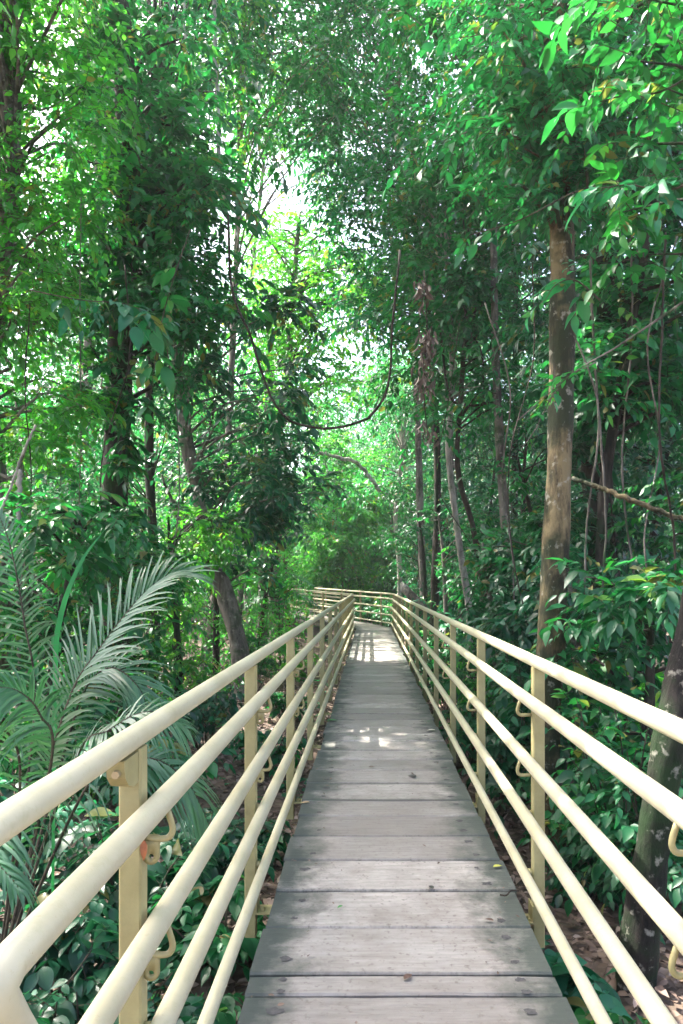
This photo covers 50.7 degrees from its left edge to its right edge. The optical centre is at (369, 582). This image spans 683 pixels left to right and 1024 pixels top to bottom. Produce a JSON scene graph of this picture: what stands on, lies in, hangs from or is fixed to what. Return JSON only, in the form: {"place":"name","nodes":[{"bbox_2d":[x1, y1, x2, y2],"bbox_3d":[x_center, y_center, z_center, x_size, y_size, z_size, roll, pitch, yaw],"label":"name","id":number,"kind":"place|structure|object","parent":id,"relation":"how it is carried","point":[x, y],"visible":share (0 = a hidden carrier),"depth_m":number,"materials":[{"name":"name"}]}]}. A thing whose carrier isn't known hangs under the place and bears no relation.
{"place":"outdoors","nodes":[
{"label":"outdoors","id":0,"kind":"place"},
{"bbox_2d":[0,595,682,1023],"bbox_3d":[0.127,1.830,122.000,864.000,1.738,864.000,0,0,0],"label":"ground","id":1,"kind":"structure","parent":0,"point":[562,919],"depth_m":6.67,"materials":[{"name":"brown plant"}]},
{"bbox_2d":[0,429,106,751],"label":"understory tree","id":2,"kind":"object","parent":1,"relation":"on","point":[26,460],"visible":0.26,"depth_m":8.85,"materials":[{"name":"green plant"}]},
{"bbox_2d":[0,766,115,922],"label":"shrub","id":3,"kind":"object","parent":1,"relation":"on","point":[61,812],"visible":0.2,"depth_m":5.10,"materials":[{"name":"green plant"}]},
{"bbox_2d":[21,922,118,1023],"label":"shrub","id":4,"kind":"object","parent":1,"relation":"on","point":[86,991],"visible":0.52,"depth_m":3.16,"materials":[{"name":"green plant"}]},
{"bbox_2d":[0,368,144,701],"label":"understory tree","id":5,"kind":"object","parent":1,"relation":"on","point":[67,487],"visible":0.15,"depth_m":12.14,"materials":[{"name":"green plant"}]},
{"bbox_2d":[51,529,104,892],"bbox_3d":[-1.743,1.036,4.300,0.324,2.716,0.001,0,0,0],"label":"strap leaf plant","id":6,"kind":"object","parent":1,"relation":"on","point":[62,611],"visible":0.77,"depth_m":4.30,"materials":[{"name":"green plant"}]},
{"bbox_2d":[0,891,161,1004],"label":"shrub","id":7,"kind":"object","parent":1,"relation":"on","point":[64,954],"visible":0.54,"depth_m":3.79,"materials":[{"name":"green plant"}]},
{"bbox_2d":[0,457,164,822],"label":"understory tree","id":8,"kind":"object","parent":1,"relation":"on","point":[45,527],"visible":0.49,"depth_m":7.28,"materials":[{"name":"green plant"}]},
{"bbox_2d":[3,329,170,629],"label":"understory tree","id":9,"kind":"object","parent":1,"relation":"on","point":[59,379],"depth_m":17.46,"materials":[{"name":"green plant"}]},
{"bbox_2d":[5,255,179,619],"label":"forest tree","id":10,"kind":"object","parent":1,"relation":"on","point":[45,384],"visible":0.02,"depth_m":36.09,"materials":[{"name":"green plant"}]},
{"bbox_2d":[32,318,178,636],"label":"understory tree","id":11,"kind":"object","parent":1,"relation":"on","point":[65,374],"visible":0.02,"depth_m":26.05,"materials":[{"name":"green plant"}]},
{"bbox_2d":[4,505,207,764],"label":"understory tree","id":12,"kind":"object","parent":1,"relation":"on","point":[81,584],"visible":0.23,"depth_m":9.31,"materials":[{"name":"green plant"}]},
{"bbox_2d":[0,504,220,942],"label":"palm","id":13,"kind":"object","parent":1,"relation":"on","point":[14,879],"visible":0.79,"depth_m":3.66,"materials":[{"name":"green plant"}]},
{"bbox_2d":[0,0,240,750],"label":"forest tree","id":14,"kind":"object","parent":1,"relation":"on","point":[16,218],"visible":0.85,"depth_m":8.75,"materials":[{"name":"green plant"}]},
{"bbox_2d":[30,289,180,355],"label":"branch","id":15,"kind":"object","parent":14,"relation":"attached to","point":[139,335],"visible":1,"depth_m":7.27,"materials":[{"name":"green plant"}]},
{"bbox_2d":[133,230,191,445],"bbox_3d":[-2.263,-2.715,7.890,0.689,2.420,0.447,0,0,-42],"label":"branch","id":16,"kind":"object","parent":14,"relation":"attached to","point":[167,375],"visible":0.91,"depth_m":7.79,"materials":[{"name":"green plant"}]},
{"bbox_2d":[20,806,220,940],"bbox_3d":[-1.632,1.932,4.654,1.432,0.902,1.095,0,0,0],"label":"shrub","id":17,"kind":"object","parent":1,"relation":"on","point":[158,876],"visible":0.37,"depth_m":4.55,"materials":[{"name":"green plant"}]},
{"bbox_2d":[14,0,276,734],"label":"forest tree","id":18,"kind":"object","parent":1,"relation":"on","point":[159,207],"visible":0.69,"depth_m":10.35,"materials":[{"name":"green plant"}]},
{"bbox_2d":[227,214,400,429],"bbox_3d":[-0.738,-3.439,9.499,2.299,2.834,0.046,0,0,0],"label":"liana","id":19,"kind":"object","parent":18,"relation":"hanging from","point":[263,376],"visible":1,"depth_m":9.49,"materials":[{"name":"brown plant"}]},
{"bbox_2d":[58,693,237,825],"bbox_3d":[-2.174,1.709,6.853,1.718,1.238,1.316,0,0,0],"label":"shrub","id":20,"kind":"object","parent":1,"relation":"on","point":[212,770],"visible":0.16,"depth_m":6.89,"materials":[{"name":"green plant"}]},
{"bbox_2d":[44,404,255,670],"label":"understory tree","id":21,"kind":"object","parent":1,"relation":"on","point":[188,626],"visible":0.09,"depth_m":14.95,"materials":[{"name":"green plant"}]},
{"bbox_2d":[94,968,219,1023],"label":"shrub","id":22,"kind":"object","parent":1,"relation":"on","point":[192,1006],"visible":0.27,"depth_m":3.41,"materials":[{"name":"green plant"}]},
{"bbox_2d":[18,0,308,680],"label":"forest tree","id":23,"kind":"object","parent":1,"relation":"on","point":[86,19],"visible":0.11,"depth_m":16.43,"materials":[{"name":"green plant"}]},
{"bbox_2d":[45,0,292,695],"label":"forest tree","id":24,"kind":"object","parent":1,"relation":"on","point":[149,444],"visible":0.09,"depth_m":13.02,"materials":[{"name":"green plant"}]},
{"bbox_2d":[90,341,264,641],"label":"understory tree","id":25,"kind":"object","parent":1,"relation":"on","point":[165,510],"visible":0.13,"depth_m":20.93,"materials":[{"name":"green plant"}]},
{"bbox_2d":[136,504,253,709],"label":"understory tree","id":26,"kind":"object","parent":1,"relation":"on","point":[173,638],"visible":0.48,"depth_m":11.23,"materials":[{"name":"green plant"}]},
{"bbox_2d":[151,971,244,1023],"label":"shrub","id":27,"kind":"object","parent":1,"relation":"on","point":[227,1009],"visible":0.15,"depth_m":3.52,"materials":[{"name":"green plant"}]},
{"bbox_2d":[157,680,244,749],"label":"shrub","id":28,"kind":"object","parent":1,"relation":"on","point":[200,715],"visible":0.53,"depth_m":8.89,"materials":[{"name":"green plant"}]},
{"bbox_2d":[133,445,281,675],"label":"understory tree","id":29,"kind":"object","parent":1,"relation":"on","point":[216,626],"visible":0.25,"depth_m":17.04,"materials":[{"name":"green plant"}]},
{"bbox_2d":[147,875,268,993],"bbox_3d":[-0.964,2.153,4.245,0.889,0.656,0.801,0,0,23],"label":"shrub","id":30,"kind":"object","parent":1,"relation":"on","point":[185,924],"visible":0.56,"depth_m":4.16,"materials":[{"name":"green plant"}]},
{"bbox_2d":[149,812,285,907],"bbox_3d":[-1.154,1.998,5.163,1.054,0.658,0.946,0,0,18],"label":"shrub","id":31,"kind":"object","parent":1,"relation":"on","point":[229,847],"visible":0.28,"depth_m":5.11,"materials":[{"name":"green plant"}]},
{"bbox_2d":[176,806,293,867],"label":"shrub","id":32,"kind":"object","parent":1,"relation":"on","point":[265,835],"visible":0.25,"depth_m":5.96,"materials":[{"name":"green plant"}]},
{"bbox_2d":[155,385,314,640],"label":"understory tree","id":33,"kind":"object","parent":1,"relation":"on","point":[241,592],"visible":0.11,"depth_m":24.19,"materials":[{"name":"green plant"}]},
{"bbox_2d":[129,218,366,701],"bbox_3d":[-2.354,-2.606,13.579,4.645,10.128,5.239,0,0,0],"label":"forest tree","id":34,"kind":"object","parent":1,"relation":"on","point":[256,499],"visible":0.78,"depth_m":13.35,"materials":[{"name":"green plant"}]},
{"bbox_2d":[205,717,306,776],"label":"shrub","id":35,"kind":"object","parent":1,"relation":"on","point":[277,752],"visible":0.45,"depth_m":8.39,"materials":[{"name":"green plant"}]},
{"bbox_2d":[220,634,300,690],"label":"shrub","id":36,"kind":"object","parent":1,"relation":"on","point":[261,665],"visible":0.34,"depth_m":16.48,"materials":[{"name":"green plant"}]},
{"bbox_2d":[204,494,317,671],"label":"understory tree","id":37,"kind":"object","parent":1,"relation":"on","point":[261,610],"visible":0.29,"depth_m":19.05,"materials":[{"name":"green plant"}]},
{"bbox_2d":[154,280,374,652],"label":"forest tree","id":38,"kind":"object","parent":1,"relation":"on","point":[318,413],"visible":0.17,"depth_m":25.10,"materials":[{"name":"green plant"}]},
{"bbox_2d":[240,572,320,669],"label":"palm","id":39,"kind":"object","parent":1,"relation":"on","point":[279,602],"visible":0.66,"depth_m":19.55,"materials":[{"name":"green plant"}]},
{"bbox_2d":[193,17,368,646],"bbox_3d":[-3.265,-9.751,27.032,8.715,24.644,8.066,0,0,0],"label":"forest tree","id":40,"kind":"object","parent":1,"relation":"on","point":[254,248],"visible":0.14,"depth_m":26.77,"materials":[{"name":"green plant"}]},
{"bbox_2d":[259,690,306,723],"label":"shrub","id":41,"kind":"object","parent":1,"relation":"on","point":[280,704],"visible":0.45,"depth_m":12.39,"materials":[{"name":"green plant"}]},
{"bbox_2d":[251,521,332,631],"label":"understory tree","id":42,"kind":"object","parent":1,"relation":"on","point":[306,558],"visible":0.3,"depth_m":28.36,"materials":[{"name":"green plant"}]},
{"bbox_2d":[194,0,394,670],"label":"forest tree","id":43,"kind":"object","parent":1,"relation":"on","point":[298,84],"visible":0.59,"depth_m":16.52,"materials":[{"name":"green plant"}]},
{"bbox_2d":[234,392,355,618],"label":"forest tree","id":44,"kind":"object","parent":1,"relation":"on","point":[333,431],"visible":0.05,"depth_m":44.30,"materials":[{"name":"green plant"}]},
{"bbox_2d":[268,595,322,652],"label":"shrub","id":45,"kind":"object","parent":1,"relation":"on","point":[292,616],"visible":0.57,"depth_m":22.28,"materials":[{"name":"green plant"}]},
{"bbox_2d":[213,191,411,663],"bbox_3d":[-1.628,-4.713,21.848,6.751,14.633,7.588,0,0,0],"label":"forest tree","id":46,"kind":"object","parent":1,"relation":"on","point":[311,280],"visible":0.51,"depth_m":21.41,"materials":[{"name":"green plant"}]},
{"bbox_2d":[220,0,458,628],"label":"forest tree","id":47,"kind":"object","parent":1,"relation":"on","point":[344,102],"visible":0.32,"depth_m":18.23,"materials":[{"name":"green plant"}]},
{"bbox_2d":[1,376,682,602],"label":"distant wood","id":48,"kind":"object","parent":1,"relation":"on","point":[389,462],"depth_m":58.28,"materials":[{"name":"green plant"}]},
{"bbox_2d":[24,635,664,980],"bbox_3d":[0.106,2.206,14.573,18.269,0.832,26.302,0,0,0],"label":"ground cover","id":49,"kind":"object","parent":1,"relation":"on","point":[547,937],"visible":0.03,"depth_m":7.86,"materials":[{"name":"green plant"}]},
{"bbox_2d":[288,429,402,626],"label":"forest tree","id":50,"kind":"object","parent":1,"relation":"on","point":[336,559],"visible":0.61,"depth_m":35.88,"materials":[{"name":"green plant"}]},
{"bbox_2d":[288,353,411,602],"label":"forest tree","id":51,"kind":"object","parent":1,"relation":"on","point":[347,419],"visible":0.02,"depth_m":49.18,"materials":[{"name":"green plant"}]},
{"bbox_2d":[254,19,479,620],"bbox_3d":[-0.031,-8.616,23.447,8.272,22.295,7.940,0,0,0],"label":"forest tree","id":52,"kind":"object","parent":1,"relation":"on","point":[304,175],"visible":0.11,"depth_m":22.92,"materials":[{"name":"green plant"}]},
{"bbox_2d":[320,354,439,625],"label":"forest tree","id":53,"kind":"object","parent":1,"relation":"on","point":[378,558],"visible":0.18,"depth_m":39.80,"materials":[{"name":"green plant"}]},
{"bbox_2d":[276,96,524,687],"bbox_3d":[0.707,-4.269,16.342,6.165,13.878,6.005,0,0,0],"label":"forest tree","id":54,"kind":"object","parent":1,"relation":"on","point":[343,199],"visible":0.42,"depth_m":16.62,"materials":[{"name":"green plant"}]},
{"bbox_2d":[338,350,475,642],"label":"forest tree","id":55,"kind":"object","parent":1,"relation":"on","point":[402,444],"visible":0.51,"depth_m":28.41,"materials":[{"name":"green plant"}]},
{"bbox_2d":[359,474,455,634],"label":"understory tree","id":56,"kind":"object","parent":1,"relation":"on","point":[395,498],"visible":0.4,"depth_m":26.07,"materials":[{"name":"green plant"}]},
{"bbox_2d":[237,604,578,1023],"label":"boardwalk","id":57,"kind":"structure","parent":1,"relation":"on","point":[381,932],"depth_m":3.58,"materials":[{"name":"grey wood"}]},
{"bbox_2d":[0,584,355,1023],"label":"railing","id":58,"kind":"object","parent":57,"relation":"attached to","point":[120,759],"visible":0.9,"depth_m":1.89,"materials":[{"name":"beige metal"}]},
{"bbox_2d":[313,586,682,1023],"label":"railing","id":59,"kind":"object","parent":57,"relation":"attached to","point":[665,916],"visible":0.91,"depth_m":3.04,"materials":[{"name":"beige metal"}]},
{"bbox_2d":[354,328,492,604],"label":"forest tree","id":60,"kind":"object","parent":1,"relation":"on","point":[402,363],"visible":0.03,"depth_m":45.67,"materials":[{"name":"green plant"}]},
{"bbox_2d":[401,497,477,666],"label":"understory tree","id":61,"kind":"object","parent":1,"relation":"on","point":[427,532],"visible":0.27,"depth_m":18.91,"materials":[{"name":"green plant"}]},
{"bbox_2d":[341,121,548,679],"bbox_3d":[1.474,-3.622,14.425,4.141,12.281,5.166,0,0,0],"label":"forest tree","id":62,"kind":"object","parent":1,"relation":"on","point":[397,209],"visible":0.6,"depth_m":13.88,"materials":[{"name":"green plant"}]},
{"bbox_2d":[356,0,543,654],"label":"forest tree","id":63,"kind":"object","parent":1,"relation":"on","point":[403,25],"visible":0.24,"depth_m":12.61,"materials":[{"name":"green plant"}]},
{"bbox_2d":[382,377,526,620],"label":"understory tree","id":64,"kind":"object","parent":1,"relation":"on","point":[431,463],"visible":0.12,"depth_m":27.50,"materials":[{"name":"green plant"}]},
{"bbox_2d":[413,489,498,688],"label":"understory tree","id":65,"kind":"object","parent":1,"relation":"on","point":[443,572],"visible":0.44,"depth_m":15.42,"materials":[{"name":"green plant"}]},
{"bbox_2d":[373,285,543,605],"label":"forest tree","id":66,"kind":"object","parent":1,"relation":"on","point":[432,476],"visible":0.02,"depth_m":37.92,"materials":[{"name":"green plant"}]},
{"bbox_2d":[390,130,549,697],"bbox_3d":[2.566,-2.794,13.716,4.345,10.913,4.898,0,0,0],"label":"forest tree","id":67,"kind":"object","parent":1,"relation":"on","point":[467,337],"visible":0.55,"depth_m":12.97,"materials":[{"name":"green plant"}]},
{"bbox_2d":[413,420,541,633],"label":"understory tree","id":68,"kind":"object","parent":1,"relation":"on","point":[444,488],"visible":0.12,"depth_m":21.36,"materials":[{"name":"green plant"}]},
{"bbox_2d":[439,692,522,763],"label":"shrub","id":69,"kind":"object","parent":1,"relation":"on","point":[462,739],"visible":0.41,"depth_m":9.44,"materials":[{"name":"green plant"}]},
{"bbox_2d":[439,627,522,732],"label":"shrub","id":70,"kind":"object","parent":1,"relation":"on","point":[466,679],"visible":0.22,"depth_m":10.00,"materials":[{"name":"green plant"}]},
{"bbox_2d":[457,726,530,839],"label":"shrub","id":71,"kind":"object","parent":1,"relation":"on","point":[501,750],"visible":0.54,"depth_m":6.96,"materials":[{"name":"green plant"}]},
{"bbox_2d":[362,54,642,542],"bbox_3d":[3.752,-5.853,19.023,8.213,16.750,7.392,0,0,0],"label":"forest tree","id":72,"kind":"object","parent":1,"relation":"on","point":[516,290],"visible":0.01,"depth_m":19.00,"materials":[{"name":"green plant"}]},
{"bbox_2d":[434,398,583,671],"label":"understory tree","id":73,"kind":"object","parent":1,"relation":"on","point":[516,450],"visible":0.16,"depth_m":15.78,"materials":[{"name":"green plant"}]},
{"bbox_2d":[440,522,583,716],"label":"understory tree","id":74,"kind":"object","parent":1,"relation":"on","point":[487,562],"visible":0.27,"depth_m":10.47,"materials":[{"name":"green plant"}]},
{"bbox_2d":[382,0,682,852],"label":"forest tree","id":75,"kind":"object","parent":1,"relation":"on","point":[526,94],"visible":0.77,"depth_m":6.35,"materials":[{"name":"green plant"}]},
{"bbox_2d":[411,270,438,448],"bbox_3d":[0.710,-2.948,9.511,0.398,2.365,0.401,0,0,0],"label":"dead leaf cluster","id":76,"kind":"object","parent":75,"relation":"hanging from","point":[427,341],"visible":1,"depth_m":9.48,"materials":[{"name":"brown plant"}]},
{"bbox_2d":[507,263,534,644],"bbox_3d":[1.706,-1.437,8.136,0.596,4.418,0.118,0,0,-43],"label":"liana","id":77,"kind":"object","parent":75,"relation":"hanging from","point":[512,443],"visible":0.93,"depth_m":8.13,"materials":[{"name":"brown plant"}]},
{"bbox_2d":[574,218,599,630],"bbox_3d":[2.184,-1.806,7.374,0.397,5.025,0.252,0,0,-40],"label":"liana","id":78,"kind":"object","parent":75,"relation":"hanging from","point":[598,417],"visible":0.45,"depth_m":7.40,"materials":[{"name":"brown plant"}]},
{"bbox_2d":[571,476,682,520],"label":"branch","id":79,"kind":"object","parent":75,"relation":"attached to","point":[627,498],"visible":0.98,"depth_m":7.20,"materials":[{"name":"beige plant"}]},
{"bbox_2d":[658,232,675,642],"bbox_3d":[2.677,-1.291,6.492,0.114,3.842,0.584,0,0,32],"label":"liana","id":80,"kind":"object","parent":75,"relation":"hanging from","point":[659,404],"visible":0.81,"depth_m":6.46,"materials":[{"name":"brown plant"}]},
{"bbox_2d":[461,503,631,764],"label":"understory tree","id":81,"kind":"object","parent":1,"relation":"on","point":[535,544],"visible":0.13,"depth_m":9.30,"materials":[{"name":"green plant"}]},
{"bbox_2d":[465,638,630,805],"bbox_3d":[1.684,1.477,7.589,1.516,1.828,1.581,0,0,-18],"label":"shrub","id":82,"kind":"object","parent":1,"relation":"on","point":[507,716],"visible":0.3,"depth_m":7.31,"materials":[{"name":"green plant"}]},
{"bbox_2d":[456,448,652,678],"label":"understory tree","id":83,"kind":"object","parent":1,"relation":"on","point":[522,476],"visible":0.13,"depth_m":12.89,"materials":[{"name":"green plant"}]},
{"bbox_2d":[465,547,676,794],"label":"understory tree","id":84,"kind":"object","parent":1,"relation":"on","point":[507,630],"visible":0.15,"depth_m":8.06,"materials":[{"name":"green plant"}]},
{"bbox_2d":[479,1,682,749],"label":"forest tree","id":85,"kind":"object","parent":1,"relation":"on","point":[584,448],"visible":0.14,"depth_m":9.96,"materials":[{"name":"green plant"}]},
{"bbox_2d":[545,833,624,910],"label":"shrub","id":86,"kind":"object","parent":1,"relation":"on","point":[553,882],"visible":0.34,"depth_m":5.50,"materials":[{"name":"green plant"}]},
{"bbox_2d":[541,941,635,1023],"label":"shrub","id":87,"kind":"object","parent":1,"relation":"on","point":[610,999],"visible":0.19,"depth_m":3.63,"materials":[{"name":"green plant"}]},
{"bbox_2d":[506,356,682,602],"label":"understory tree","id":88,"kind":"object","parent":1,"relation":"on","point":[536,445],"visible":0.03,"depth_m":17.85,"materials":[{"name":"green plant"}]},
{"bbox_2d":[514,89,682,720],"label":"forest tree","id":89,"kind":"object","parent":1,"relation":"on","point":[638,403],"visible":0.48,"depth_m":8.70,"materials":[{"name":"green plant"}]},
{"bbox_2d":[589,260,606,670],"bbox_3d":[2.568,-0.922,8.000,0.268,5.336,0.037,0,0,0],"label":"liana","id":90,"kind":"object","parent":89,"relation":"hanging from","point":[596,386],"visible":0.48,"depth_m":7.99,"materials":[{"name":"brown plant"}]},
{"bbox_2d":[621,190,635,585],"bbox_3d":[3.111,-1.688,8.500,0.297,6.140,0.039,0,0,0],"label":"liana","id":91,"kind":"object","parent":89,"relation":"hanging from","point":[624,502],"visible":0.48,"depth_m":8.49,"materials":[{"name":"brown plant"}]},
{"bbox_2d":[643,236,677,644],"bbox_3d":[3.171,-1.523,7.821,0.277,4.468,0.482,0,0,43],"label":"liana","id":92,"kind":"object","parent":89,"relation":"hanging from","point":[649,376],"visible":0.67,"depth_m":7.80,"materials":[{"name":"brown plant"}]},
{"bbox_2d":[516,557,682,875],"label":"understory tree","id":93,"kind":"object","parent":1,"relation":"on","point":[605,621],"visible":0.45,"depth_m":5.98,"materials":[{"name":"green plant"}]},
{"bbox_2d":[516,682,682,909],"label":"shrub","id":94,"kind":"object","parent":1,"relation":"on","point":[579,787],"visible":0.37,"depth_m":5.39,"materials":[{"name":"green plant"}]},
{"bbox_2d":[528,371,682,677],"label":"understory tree","id":95,"kind":"object","parent":1,"relation":"on","point":[668,449],"visible":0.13,"depth_m":12.70,"materials":[{"name":"green plant"}]},
{"bbox_2d":[531,0,682,997],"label":"forest tree","id":96,"kind":"object","parent":1,"relation":"on","point":[640,934],"visible":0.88,"depth_m":4.39,"materials":[{"name":"green plant"}]},
{"bbox_2d":[521,259,599,335],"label":"branch","id":97,"kind":"object","parent":96,"relation":"attached to","point":[551,288],"visible":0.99,"depth_m":5.70,"materials":[{"name":"green plant"}]},
{"bbox_2d":[453,168,682,269],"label":"branch","id":98,"kind":"object","parent":96,"relation":"attached to","point":[472,248],"visible":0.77,"depth_m":5.50,"materials":[{"name":"green plant"}]},
{"bbox_2d":[518,301,682,449],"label":"branch","id":99,"kind":"object","parent":96,"relation":"attached to","point":[557,397],"visible":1,"depth_m":5.00,"materials":[{"name":"green plant"}]},
{"bbox_2d":[540,76,682,145],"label":"branch","id":100,"kind":"object","parent":96,"relation":"attached to","point":[573,116],"visible":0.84,"depth_m":4.63,"materials":[{"name":"green plant"}]},
{"bbox_2d":[564,176,682,236],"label":"branch","id":101,"kind":"object","parent":96,"relation":"attached to","point":[662,189],"visible":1,"depth_m":4.34,"materials":[{"name":"green plant"}]},
{"bbox_2d":[574,1005,649,1023],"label":"shrub","id":102,"kind":"object","parent":1,"relation":"on","point":[583,1018],"visible":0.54,"depth_m":3.25,"materials":[{"name":"green plant"}]},
{"bbox_2d":[564,753,682,926],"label":"shrub","id":103,"kind":"object","parent":1,"relation":"on","point":[618,817],"visible":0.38,"depth_m":4.77,"materials":[{"name":"green plant"}]},
{"bbox_2d":[587,469,682,711],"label":"understory tree","id":104,"kind":"object","parent":1,"relation":"on","point":[665,541],"visible":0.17,"depth_m":8.46,"materials":[{"name":"green plant"}]},
{"bbox_2d":[0,0,682,581],"label":"sky","id":105,"kind":"structure","parent":0,"point":[294,199],"materials":[{"name":"white"}]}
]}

